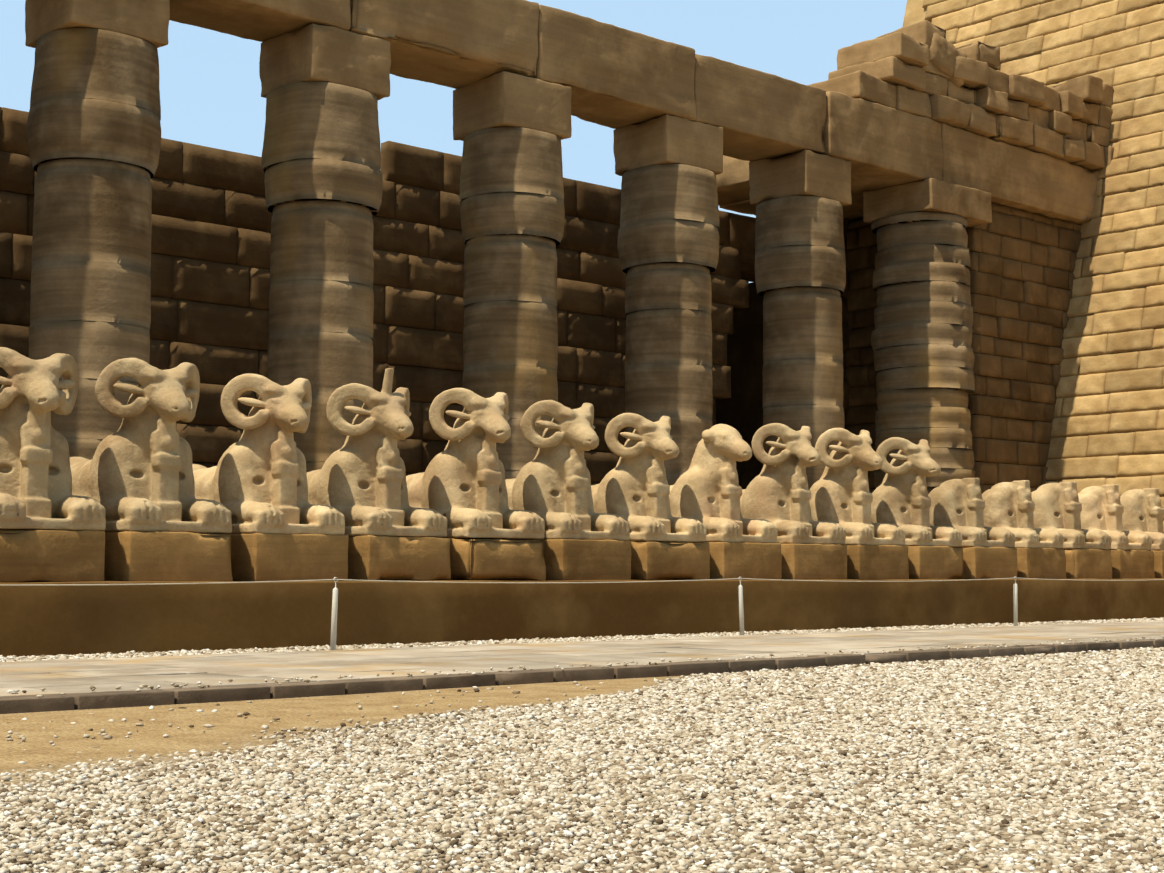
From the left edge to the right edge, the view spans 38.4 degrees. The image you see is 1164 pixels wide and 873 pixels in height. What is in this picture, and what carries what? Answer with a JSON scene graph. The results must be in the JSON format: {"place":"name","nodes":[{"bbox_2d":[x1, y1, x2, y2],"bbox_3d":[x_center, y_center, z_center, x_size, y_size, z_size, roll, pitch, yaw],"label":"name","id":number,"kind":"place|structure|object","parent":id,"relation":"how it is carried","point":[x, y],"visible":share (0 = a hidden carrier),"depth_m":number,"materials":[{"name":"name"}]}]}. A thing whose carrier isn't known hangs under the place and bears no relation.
{"place":"outdoors","nodes":[
{"label":"outdoors","id":0,"kind":"place"},
{"bbox_2d":[0,107,852,488],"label":"enclosure wall","id":1,"kind":"structure","parent":0,"point":[210,259],"depth_m":35.12,"materials":[{"name":"brown stone"}]},
{"bbox_2d":[0,0,906,282],"label":"sky","id":2,"kind":"structure","parent":0,"point":[210,88],"materials":[{"name":"blue"}]},
{"bbox_2d":[0,658,1163,872],"bbox_3d":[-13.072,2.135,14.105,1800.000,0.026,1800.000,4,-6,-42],"label":"ground","id":3,"kind":"structure","parent":0,"point":[36,750],"depth_m":10.62,"materials":[{"name":"beige sand"}]},
{"bbox_2d":[27,28,974,493],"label":"columns","id":4,"kind":"structure","parent":3,"relation":"on","point":[93,128],"depth_m":31.65,"materials":[{"name":"brown stone"}]},
{"bbox_2d":[25,0,991,226],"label":"column capitals","id":5,"kind":"object","parent":4,"relation":"on","point":[316,52],"visible":0.75,"depth_m":32.29,"materials":[{"name":"brown stone"}]},
{"bbox_2d":[169,0,1098,224],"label":"architrave","id":6,"kind":"object","parent":5,"relation":"on","point":[613,76],"visible":0.77,"depth_m":34.70,"materials":[{"name":"brown stone"}]},
{"bbox_2d":[716,20,1113,219],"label":"stone block wall","id":7,"kind":"structure","parent":6,"relation":"on","point":[925,68],"depth_m":41.94,"materials":[{"name":"brown stone"}]},
{"bbox_2d":[0,646,1163,872],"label":"gravel pebbles","id":8,"kind":"object","parent":3,"relation":"on","point":[968,736],"visible":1,"depth_m":7.61,"materials":[{"name":"beige gravel"}]},
{"bbox_2d":[0,578,1163,656],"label":"sphinx platform","id":9,"kind":"structure","parent":3,"relation":"on","point":[63,620],"depth_m":24.00,"materials":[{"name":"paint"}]},
{"bbox_2d":[0,529,1163,582],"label":"statue pedestals","id":10,"kind":"object","parent":9,"relation":"on","point":[55,555],"visible":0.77,"depth_m":24.83,"materials":[{"name":"stone"}]},
{"bbox_2d":[0,347,105,530],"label":"ram sphinx","id":11,"kind":"object","parent":10,"relation":"on","point":[35,482],"visible":0.85,"depth_m":20.59,"materials":[{"name":"stone"}]},
{"bbox_2d":[70,358,231,532],"bbox_3d":[-6.307,0.190,22.853,1.521,2.293,3.659,4,-6,-42],"label":"ram sphinx","id":12,"kind":"object","parent":10,"relation":"on","point":[135,473],"visible":0.69,"depth_m":21.79,"materials":[{"name":"stone"}]},
{"bbox_2d":[192,373,344,534],"bbox_3d":[-4.922,0.320,23.954,1.456,2.216,3.524,4,-6,-42],"label":"ram sphinx","id":13,"kind":"object","parent":10,"relation":"on","point":[254,480],"visible":0.77,"depth_m":22.93,"materials":[{"name":"stone"}]},
{"bbox_2d":[307,368,446,536],"bbox_3d":[-3.682,0.307,25.194,1.508,2.445,3.619,5,-7,-44],"label":"ram sphinx","id":14,"kind":"object","parent":10,"relation":"on","point":[358,481],"visible":0.6,"depth_m":24.15,"materials":[{"name":"stone"}]},
{"bbox_2d":[406,388,544,538],"bbox_3d":[-2.252,0.489,26.474,1.508,2.294,3.659,4,-6,-40],"label":"ram sphinx","id":15,"kind":"object","parent":10,"relation":"on","point":[459,483],"visible":0.6,"depth_m":25.39,"materials":[{"name":"stone"}]},
{"bbox_2d":[505,400,629,539],"bbox_3d":[-0.894,0.613,27.683,1.499,2.246,3.606,4,-6,-40],"label":"ram sphinx","id":16,"kind":"object","parent":10,"relation":"on","point":[550,484],"visible":0.58,"depth_m":26.61,"materials":[{"name":"stone"}]},
{"bbox_2d":[591,413,706,541],"bbox_3d":[0.446,0.757,28.810,1.453,2.143,3.518,4,-6,-41],"label":"ram sphinx","id":17,"kind":"object","parent":10,"relation":"on","point":[632,488],"visible":0.58,"depth_m":27.77,"materials":[{"name":"stone"}]},
{"bbox_2d":[669,424,777,542],"bbox_3d":[1.720,0.881,29.966,1.457,2.087,3.538,4,-6,-43],"label":"ram sphinx","id":18,"kind":"object","parent":10,"relation":"on","point":[706,489],"visible":0.46,"depth_m":28.95,"materials":[{"name":"stone"}]},
{"bbox_2d":[740,423,845,544],"bbox_3d":[3.158,0.934,31.262,1.458,2.195,3.536,4,-6,-39],"label":"ram sphinx","id":19,"kind":"object","parent":10,"relation":"on","point":[776,492],"visible":0.52,"depth_m":30.20,"materials":[{"name":"stone"}]},
{"bbox_2d":[809,428,904,545],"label":"ram sphinx","id":20,"kind":"object","parent":10,"relation":"on","point":[841,495],"visible":0.5,"depth_m":31.33,"materials":[{"name":"stone"}]},
{"bbox_2d":[871,437,962,546],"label":"ram sphinx","id":21,"kind":"object","parent":10,"relation":"on","point":[901,499],"visible":0.46,"depth_m":32.57,"materials":[{"name":"stone"}]},
{"bbox_2d":[928,478,1014,547],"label":"ram sphinx","id":22,"kind":"object","parent":10,"relation":"on","point":[958,504],"visible":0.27,"depth_m":33.76,"materials":[{"name":"stone"}]},
{"bbox_2d":[982,480,1063,548],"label":"ram sphinx","id":23,"kind":"object","parent":10,"relation":"on","point":[1010,506],"visible":0.29,"depth_m":34.92,"materials":[{"name":"stone"}]},
{"bbox_2d":[1031,482,1111,549],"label":"ram sphinx","id":24,"kind":"object","parent":10,"relation":"on","point":[1058,506],"visible":0.38,"depth_m":36.17,"materials":[{"name":"stone"}]},
{"bbox_2d":[1078,484,1151,549],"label":"ram sphinx","id":25,"kind":"object","parent":10,"relation":"on","point":[1102,508],"visible":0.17,"depth_m":37.35,"materials":[{"name":"stone"}]},
{"bbox_2d":[1120,488,1163,550],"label":"ram sphinx","id":26,"kind":"object","parent":10,"relation":"on","point":[1143,510],"visible":0.25,"depth_m":38.58,"materials":[{"name":"stone"}]},
{"bbox_2d":[0,639,1163,713],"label":"path kerb","id":27,"kind":"structure","parent":3,"relation":"on","point":[67,701],"depth_m":14.55,"materials":[{"name":"stone"}]},
{"bbox_2d":[0,617,1163,661],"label":"gravel strip","id":28,"kind":"object","parent":3,"relation":"on","point":[127,654],"visible":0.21,"depth_m":23.32,"materials":[{"name":"beige gravel"}]},
{"bbox_2d":[330,577,337,649],"bbox_3d":[-2.904,2.123,19.612,0.068,0.951,0.068,9,-11,-41],"label":"barrier post","id":29,"kind":"object","parent":28,"relation":"on","point":[334,618],"visible":0.92,"depth_m":19.59,"materials":[{"name":"metal"}]},
{"bbox_2d":[0,578,1163,585],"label":"barrier rope","id":30,"kind":"object","parent":29,"relation":"attached to","point":[515,582],"visible":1,"depth_m":21.14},
{"bbox_2d":[738,577,743,634],"bbox_3d":[2.312,2.509,24.296,0.068,0.951,0.068,4,-8,-42],"label":"barrier post","id":31,"kind":"object","parent":28,"relation":"on","point":[741,609],"visible":0.94,"depth_m":24.27,"materials":[{"name":"metal"}]},
{"bbox_2d":[1013,576,1017,625],"bbox_3d":[7.494,2.891,28.920,0.068,0.951,0.068,5,-6,-42],"label":"barrier post","id":32,"kind":"object","parent":28,"relation":"on","point":[1015,591],"visible":0.94,"depth_m":28.89,"materials":[{"name":"metal"}]},
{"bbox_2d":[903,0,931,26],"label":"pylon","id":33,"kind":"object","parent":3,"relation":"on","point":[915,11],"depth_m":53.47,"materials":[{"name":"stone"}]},
{"bbox_2d":[922,0,1163,527],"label":"pylon wall","id":34,"kind":"structure","parent":33,"relation":"attached to","point":[1107,425],"depth_m":44.60,"materials":[{"name":"stone"}]},
{"bbox_2d":[843,202,1081,492],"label":"wall","id":35,"kind":"structure","parent":0,"point":[1022,267],"depth_m":43.55,"materials":[{"name":"brown stone"}]},
{"label":"path bed","id":36,"kind":"object","parent":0,"visible":0},
{"bbox_2d":[0,620,1163,696],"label":"path paving","id":37,"kind":"structure","parent":36,"relation":"on","point":[84,675],"depth_m":17.66,"materials":[{"name":"stone"}]},
{"bbox_2d":[6,636,1163,697],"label":"pebbles","id":38,"kind":"object","parent":37,"relation":"on","point":[92,688],"visible":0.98,"depth_m":15.09,"materials":[{"name":"beige gravel"}]}
]}

